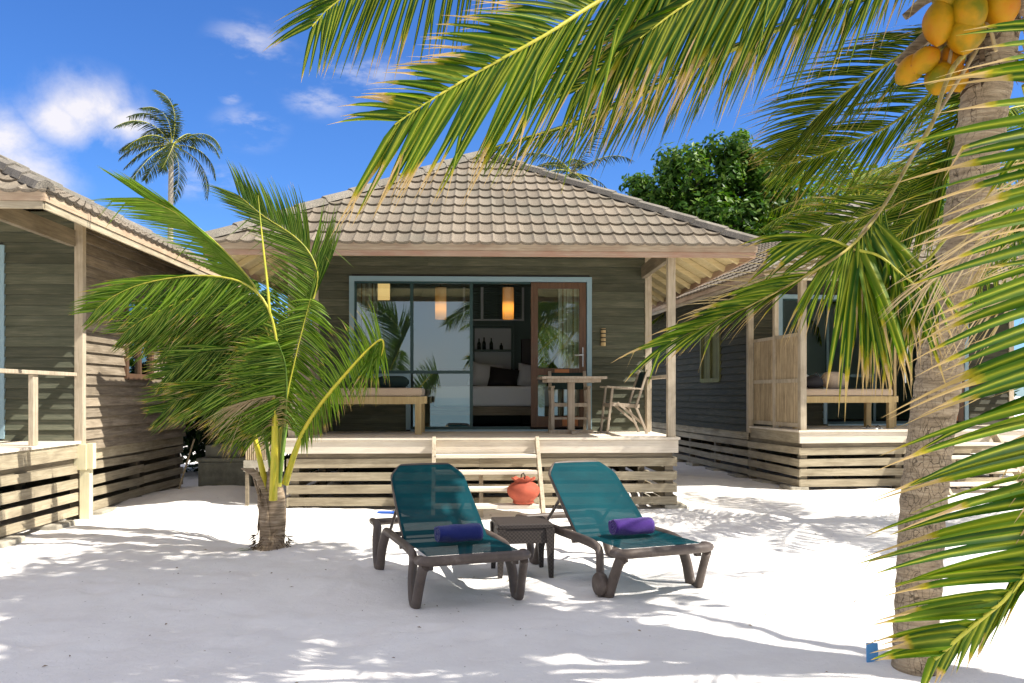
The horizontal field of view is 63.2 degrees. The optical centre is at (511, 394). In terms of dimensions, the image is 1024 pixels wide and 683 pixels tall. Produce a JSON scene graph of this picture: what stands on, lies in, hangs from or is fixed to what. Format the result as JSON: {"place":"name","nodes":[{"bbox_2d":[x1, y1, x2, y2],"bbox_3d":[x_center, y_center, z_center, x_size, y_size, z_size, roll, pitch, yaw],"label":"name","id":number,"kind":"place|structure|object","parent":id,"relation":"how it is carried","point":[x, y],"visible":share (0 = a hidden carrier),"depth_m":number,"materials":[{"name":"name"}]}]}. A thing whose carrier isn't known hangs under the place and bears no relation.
{"place":"outdoors","nodes":[
{"label":"outdoors","id":0,"kind":"place"},
{"bbox_2d":[0,397,1023,682],"bbox_3d":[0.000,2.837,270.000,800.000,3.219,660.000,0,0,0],"label":"sand ground","id":1,"kind":"structure","parent":0,"point":[802,605],"depth_m":5.70,"materials":[{"name":"white sand"}]},
{"bbox_2d":[73,443,95,519],"bbox_3d":[-4.843,1.010,9.442,0.210,0.920,0.115,0,0,-2],"label":"cream post","id":2,"kind":"object","parent":1,"relation":"on","point":[85,461],"visible":0.79,"depth_m":9.41,"materials":[{"name":"beige wood"}]},
{"bbox_2d":[0,154,249,547],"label":"wooden bungalow","id":3,"kind":"object","parent":1,"relation":"on","point":[68,385],"visible":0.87,"depth_m":9.43,"materials":[{"name":"wood"}]},
{"bbox_2d":[123,295,153,380],"bbox_3d":[-4.934,-0.765,11.010,0.050,1.150,0.880,0,0,-2],"label":"window","id":4,"kind":"structure","parent":3,"relation":"in","point":[135,372],"depth_m":10.97,"materials":[{"name":"brown wood"}]},
{"bbox_2d":[113,90,221,240],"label":"distant palm","id":5,"kind":"object","parent":1,"relation":"on","point":[169,156],"visible":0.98,"depth_m":41.82,"materials":[{"name":"green plant"}]},
{"bbox_2d":[178,439,194,488],"bbox_3d":[-4.490,0.995,11.450,0.024,0.758,0.342,0,0,22],"label":"leaning cane","id":6,"kind":"object","parent":1,"relation":"on","point":[186,464],"visible":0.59,"depth_m":11.45,"materials":[{"name":"brown wood"}]},
{"bbox_2d":[196,443,259,486],"bbox_3d":[-4.034,1.070,12.002,0.760,0.700,0.820,0,0,-2],"label":"concrete tank","id":7,"kind":"object","parent":1,"relation":"on","point":[214,469],"visible":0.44,"depth_m":11.61,"materials":[{"name":"grey concrete"}]},
{"bbox_2d":[68,157,389,550],"bbox_3d":[-2.496,-0.372,7.810,3.065,3.709,1.377,0,0,11],"label":"young coconut palm","id":8,"kind":"object","parent":1,"relation":"on","point":[238,382],"visible":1,"depth_m":7.61,"materials":[{"name":"green plant"}]},
{"bbox_2d":[193,254,287,328],"bbox_3d":[-7.390,-1.109,21.037,4.523,5.659,3.145,0,0,0],"label":"broadleaf tree","id":9,"kind":"object","parent":1,"relation":"on","point":[256,283],"visible":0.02,"depth_m":20.42,"materials":[{"name":"green plant"}]},
{"bbox_2d":[243,416,283,505],"bbox_3d":[-3.000,0.620,10.055,0.480,1.800,0.050,0,0,0],"label":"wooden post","id":10,"kind":"object","parent":1,"relation":"on","point":[252,462],"visible":0.29,"depth_m":10.04,"materials":[{"name":"brown wood"}]},
{"bbox_2d":[180,290,350,472],"bbox_3d":[-4.892,0.054,15.299,5.543,4.046,2.850,0,0,0],"label":"shrub","id":11,"kind":"object","parent":1,"relation":"on","point":[197,434],"visible":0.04,"depth_m":14.99,"materials":[{"name":"green plant"}]},
{"bbox_2d":[377,511,393,513],"bbox_3d":[-1.470,1.375,9.720,0.200,0.020,0.080,0,0,0],"label":"blue board","id":12,"kind":"object","parent":1,"relation":"on","point":[385,512],"visible":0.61,"depth_m":9.68,"materials":[{"name":"blue plastic"}]},
{"bbox_2d":[369,463,530,608],"bbox_3d":[-0.554,1.012,6.407,0.815,0.895,2.010,0,0,-20],"label":"sun lounger","id":13,"kind":"object","parent":1,"relation":"on","point":[428,497],"visible":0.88,"depth_m":6.37,"materials":[{"name":"teal fabric"}]},
{"bbox_2d":[434,523,482,542],"bbox_3d":[-0.387,1.002,6.032,0.336,0.132,0.145,0,0,-24],"label":"rolled towel","id":14,"kind":"object","parent":13,"relation":"on","point":[452,533],"visible":1,"depth_m":5.98,"materials":[{"name":"blue fabric"}]},
{"bbox_2d":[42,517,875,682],"bbox_3d":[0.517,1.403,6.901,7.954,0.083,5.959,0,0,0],"label":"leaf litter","id":15,"kind":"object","parent":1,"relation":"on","point":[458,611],"visible":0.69,"depth_m":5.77,"materials":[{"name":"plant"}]},
{"bbox_2d":[203,151,760,508],"bbox_3d":[-0.450,-1.083,12.806,6.525,5.406,6.525,0,0,-2],"label":"wooden bungalow","id":16,"kind":"object","parent":1,"relation":"on","point":[625,265],"visible":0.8,"depth_m":11.17,"materials":[{"name":"wood"}]},
{"bbox_2d":[357,284,377,367],"bbox_3d":[-2.090,-0.755,12.056,0.302,1.750,0.087,0,0,5],"label":"curtain","id":17,"kind":"object","parent":16,"relation":"hanging from","point":[364,291],"visible":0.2,"depth_m":12.05,"materials":[{"name":"white fabric"}]},
{"bbox_2d":[312,388,426,434],"bbox_3d":[-1.906,0.218,11.297,1.535,0.615,0.724,0,0,-2],"label":"daybed","id":18,"kind":"object","parent":16,"relation":"on","point":[417,397],"visible":0.59,"depth_m":10.96,"materials":[{"name":"brown wood"}]},
{"bbox_2d":[377,376,408,387],"bbox_3d":[-1.650,-0.174,11.489,0.460,0.167,0.150,0,0,-2],"label":"cushion","id":19,"kind":"object","parent":18,"relation":"on","point":[399,381],"visible":0.79,"depth_m":11.43,"materials":[{"name":"teal fabric"}]},
{"bbox_2d":[378,284,389,299],"bbox_3d":[-2.013,-1.610,13.000,0.200,0.260,0.100,0,0,0],"label":"square lantern","id":20,"kind":"object","parent":16,"relation":"hanging from","point":[383,291],"visible":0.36,"depth_m":12.95,"materials":[{"name":"beige"}]},
{"bbox_2d":[435,284,445,319],"bbox_3d":[-1.092,-1.559,12.750,0.173,0.803,0.173,0,0,0],"label":"pendant lamp","id":21,"kind":"object","parent":16,"relation":"hanging from","point":[440,302],"visible":0.93,"depth_m":12.68,"materials":[{"name":"beige"}]},
{"bbox_2d":[463,287,523,320],"bbox_3d":[-0.333,-1.630,14.982,1.100,0.600,0.041,0,0,-2],"label":"louvre shutter","id":22,"kind":"object","parent":16,"relation":"attached to","point":[481,306],"visible":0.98,"depth_m":14.97,"materials":[{"name":"black wood"}]},
{"bbox_2d":[430,368,557,414],"bbox_3d":[-0.281,-0.074,14.138,2.080,0.800,2.050,0,0,-2],"label":"bed","id":23,"kind":"object","parent":16,"relation":"in","point":[451,394],"visible":0.66,"depth_m":13.16,"materials":[{"name":"grey fabric"}]},
{"bbox_2d":[467,362,502,385],"bbox_3d":[-0.454,-0.334,14.207,0.550,0.440,0.180,8,-21,4],"label":"pillow","id":24,"kind":"object","parent":23,"relation":"on","point":[481,373],"visible":0.56,"depth_m":14.13,"materials":[{"name":"grey fabric"}]},
{"bbox_2d":[487,366,518,385],"bbox_3d":[-0.144,-0.274,13.969,0.500,0.400,0.180,8,-30,0],"label":"pillow","id":25,"kind":"object","parent":23,"relation":"on","point":[502,377],"visible":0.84,"depth_m":13.89,"materials":[{"name":"black fabric"}]},
{"bbox_2d":[517,363,548,385],"bbox_3d":[0.349,-0.314,14.138,0.520,0.416,0.180,8,-23,-5],"label":"pillow","id":26,"kind":"object","parent":23,"relation":"on","point":[524,377],"visible":0.62,"depth_m":14.05,"materials":[{"name":"grey fabric"}]},
{"bbox_2d":[473,324,514,369],"bbox_3d":[-0.345,-0.730,15.017,0.780,1.060,0.190,0,0,-2],"label":"wall shelf","id":27,"kind":"object","parent":16,"relation":"attached to","point":[495,355],"depth_m":15.08,"materials":[{"name":"grey wood"}]},
{"bbox_2d":[477,338,480,348],"bbox_3d":[-0.594,-0.911,14.992,0.064,0.200,0.064,0,0,0],"label":"bottle","id":28,"kind":"object","parent":27,"relation":"on","point":[478,345],"visible":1,"depth_m":14.97,"materials":[{"name":"black glass"}]},
{"bbox_2d":[482,337,485,348],"bbox_3d":[-0.504,-0.921,14.995,0.064,0.220,0.064,0,0,0],"label":"bottle","id":29,"kind":"object","parent":27,"relation":"on","point":[483,344],"visible":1,"depth_m":14.98,"materials":[{"name":"black glass"}]},
{"bbox_2d":[489,338,492,348],"bbox_3d":[-0.374,-0.916,15.000,0.064,0.210,0.064,0,0,0],"label":"bottle","id":30,"kind":"object","parent":27,"relation":"on","point":[491,345],"visible":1,"depth_m":14.98,"materials":[{"name":"black glass"}]},
{"bbox_2d":[503,286,513,319],"bbox_3d":[-0.059,-1.559,12.750,0.173,0.803,0.173,0,0,0],"label":"pendant lamp","id":31,"kind":"object","parent":16,"relation":"hanging from","point":[508,302],"visible":0.91,"depth_m":12.68,"materials":[{"name":"orange"}]},
{"bbox_2d":[531,282,585,426],"bbox_3d":[0.672,-0.573,11.954,0.795,2.085,0.112,0,0,-2],"label":"door","id":32,"kind":"structure","parent":16,"relation":"in","point":[536,421],"depth_m":11.96,"materials":[{"name":"brown wood"}]},
{"bbox_2d":[558,289,578,415],"bbox_3d":[0.835,-0.605,12.161,0.317,2.050,0.090,0,0,5],"label":"glass pane","id":33,"kind":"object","parent":16,"relation":"hanging from","point":[568,324],"visible":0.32,"depth_m":12.17,"materials":[{"name":"clear glass"}]},
{"bbox_2d":[548,371,590,430],"bbox_3d":[0.798,0.096,11.663,0.555,0.868,0.594,0,0,-2],"label":"folding armchair","id":34,"kind":"object","parent":16,"relation":"on","point":[586,405],"visible":0.81,"depth_m":11.70,"materials":[{"name":"brown wood"}]},
{"bbox_2d":[537,376,606,433],"bbox_3d":[0.800,0.142,11.278,0.860,0.768,0.716,0,0,-4],"label":"veranda table","id":35,"kind":"object","parent":16,"relation":"on","point":[570,381],"visible":1,"depth_m":11.23,"materials":[{"name":"brown wood"}]},
{"bbox_2d":[601,328,605,345],"bbox_3d":[1.313,-0.825,11.973,0.076,0.250,0.076,0,0,0],"label":"bamboo wall lamp","id":36,"kind":"object","parent":16,"relation":"attached to","point":[603,336],"visible":1,"depth_m":11.94,"materials":[{"name":"brown wood"}]},
{"bbox_2d":[600,370,648,433],"bbox_3d":[1.543,0.096,11.423,0.594,0.868,0.555,0,0,-4],"label":"folding armchair","id":37,"kind":"object","parent":16,"relation":"on","point":[640,380],"visible":0.96,"depth_m":11.19,"materials":[{"name":"brown wood"}]},
{"bbox_2d":[432,436,545,517],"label":"wooden steps","id":38,"kind":"structure","parent":1,"relation":"on","point":[480,489],"depth_m":9.74,"materials":[{"name":"brown wood"}]},
{"bbox_2d":[507,473,539,503],"bbox_3d":[0.130,1.064,9.500,0.376,0.352,0.376,0,0,0],"label":"clay pot","id":39,"kind":"object","parent":38,"relation":"on","point":[525,489],"visible":1,"depth_m":9.38,"materials":[{"name":"ceramic"}]},
{"bbox_2d":[490,516,554,578],"bbox_3d":[0.075,1.210,6.620,0.448,0.420,0.448,0,0,-9],"label":"wicker side table","id":40,"kind":"object","parent":1,"relation":"on","point":[539,531],"visible":0.89,"depth_m":6.43,"materials":[{"name":"wicker"}]},
{"bbox_2d":[513,127,633,188],"bbox_3d":[2.077,-3.820,30.013,3.575,10.887,3.874,0,0,-41],"label":"distant palm","id":41,"kind":"object","parent":1,"relation":"on","point":[580,165],"visible":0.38,"depth_m":29.97,"materials":[{"name":"green plant"}]},
{"bbox_2d":[515,460,713,597],"bbox_3d":[0.723,1.012,6.660,0.842,0.895,2.010,0,0,-22],"label":"sun lounger","id":42,"kind":"object","parent":1,"relation":"on","point":[594,498],"visible":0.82,"depth_m":6.54,"materials":[{"name":"teal fabric"}]},
{"bbox_2d":[608,517,654,535],"bbox_3d":[0.910,1.002,6.338,0.336,0.132,0.144,0,0,-22],"label":"rolled towel","id":43,"kind":"object","parent":42,"relation":"on","point":[632,526],"visible":1,"depth_m":6.28,"materials":[{"name":"purple fabric"}]},
{"bbox_2d":[265,0,1023,676],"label":"leaning coconut palm","id":44,"kind":"object","parent":1,"relation":"on","point":[869,268],"visible":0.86,"depth_m":3.67,"materials":[{"name":"green plant"}]},
{"bbox_2d":[618,128,846,239],"bbox_3d":[6.246,-3.144,24.612,8.647,9.758,5.406,0,0,0],"label":"broadleaf tree","id":45,"kind":"object","parent":1,"relation":"on","point":[728,194],"visible":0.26,"depth_m":23.98,"materials":[{"name":"green plant"}]},
{"bbox_2d":[652,301,835,458],"bbox_3d":[5.280,-1.010,18.502,4.035,5.270,3.996,0,0,31],"label":"coconut palm","id":46,"kind":"object","parent":1,"relation":"on","point":[819,338],"visible":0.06,"depth_m":17.44,"materials":[{"name":"green plant"}]},
{"bbox_2d":[652,201,1023,489],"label":"wooden bungalow","id":47,"kind":"object","parent":1,"relation":"on","point":[743,392],"visible":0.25,"depth_m":14.14,"materials":[{"name":"wood"}]},
{"bbox_2d":[700,324,721,382],"bbox_3d":[3.745,-0.850,15.703,0.050,1.240,1.010,0,0,-7],"label":"window","id":48,"kind":"structure","parent":47,"relation":"in","point":[710,354],"depth_m":15.68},
{"bbox_2d":[779,389,897,428],"bbox_3d":[5.124,0.218,13.231,1.735,0.615,0.724,0,0,-7],"label":"daybed","id":49,"kind":"object","parent":47,"relation":"on","point":[829,396],"visible":0.52,"depth_m":12.93,"materials":[{"name":"brown wood"}]},
{"bbox_2d":[807,372,823,387],"bbox_3d":[4.736,-0.231,13.073,0.350,0.256,0.212,0,0,-17],"label":"cushion","id":50,"kind":"object","parent":49,"relation":"on","point":[814,381],"visible":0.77,"depth_m":12.99,"materials":[{"name":"black fabric"}]},
{"bbox_2d":[821,372,844,388],"bbox_3d":[5.178,-0.229,13.381,0.500,0.275,0.247,0,0,-30],"label":"cushion","id":51,"kind":"object","parent":49,"relation":"on","point":[834,378],"visible":0.67,"depth_m":13.25,"materials":[{"name":"beige fabric"}]},
{"bbox_2d":[893,346,895,426],"bbox_3d":[6.299,-0.574,13.701,0.040,2.200,0.050,0,0,0],"label":"wooden pole","id":52,"kind":"object","parent":47,"relation":"on","point":[894,375],"visible":0.43,"depth_m":13.68,"materials":[{"name":"brown wood"}]},
{"bbox_2d":[956,363,963,421],"bbox_3d":[7.452,-0.573,14.418,0.795,2.085,0.046,0,0,-7],"label":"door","id":53,"kind":"structure","parent":47,"relation":"in","point":[960,417],"depth_m":14.44,"materials":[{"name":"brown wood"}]},
{"bbox_2d":[754,111,948,235],"bbox_3d":[9.255,-2.651,21.684,5.133,8.560,5.358,0,0,-26],"label":"coconut palm","id":54,"kind":"object","parent":1,"relation":"on","point":[794,211],"visible":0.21,"depth_m":21.54,"materials":[{"name":"green plant"}]},
{"bbox_2d":[866,643,877,662],"bbox_3d":[1.906,1.368,4.404,0.064,0.105,0.013,3,-6,-5],"label":"blue marker","id":55,"kind":"object","parent":1,"relation":"on","point":[871,648],"visible":0.96,"depth_m":4.40,"materials":[{"name":"blue plastic"}]},
{"bbox_2d":[803,137,1016,218],"bbox_3d":[13.681,-3.319,26.913,11.478,10.118,6.394,0,0,0],"label":"broadleaf tree","id":56,"kind":"object","parent":1,"relation":"on","point":[942,207],"visible":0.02,"depth_m":25.91,"materials":[{"name":"green plant"}]},
{"bbox_2d":[841,102,1023,324],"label":"side coconut palm","id":57,"kind":"object","parent":1,"relation":"on","point":[1013,111],"visible":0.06,"depth_m":9.46,"materials":[{"name":"green plant"}]},
{"bbox_2d":[857,19,1023,682],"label":"coconut palm","id":58,"kind":"object","parent":1,"relation":"on","point":[941,645],"visible":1,"depth_m":1.66,"materials":[{"name":"green plant"}]},
{"bbox_2d":[948,434,1023,495],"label":"wooden steps","id":59,"kind":"structure","parent":1,"relation":"on","point":[997,440],"depth_m":12.05,"materials":[{"name":"brown wood"}]},
{"bbox_2d":[0,0,1023,396],"label":"sky","id":60,"kind":"structure","parent":0,"point":[72,72],"materials":[{"name":"blue"}]},
{"bbox_2d":[521,339,557,423],"bbox_3d":[0.721,-0.234,14.896,1.100,1.500,0.412,0,0,-2],"label":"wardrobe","id":61,"kind":"object","parent":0,"point":[547,352],"visible":0.32,"depth_m":14.70,"materials":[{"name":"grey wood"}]}
]}

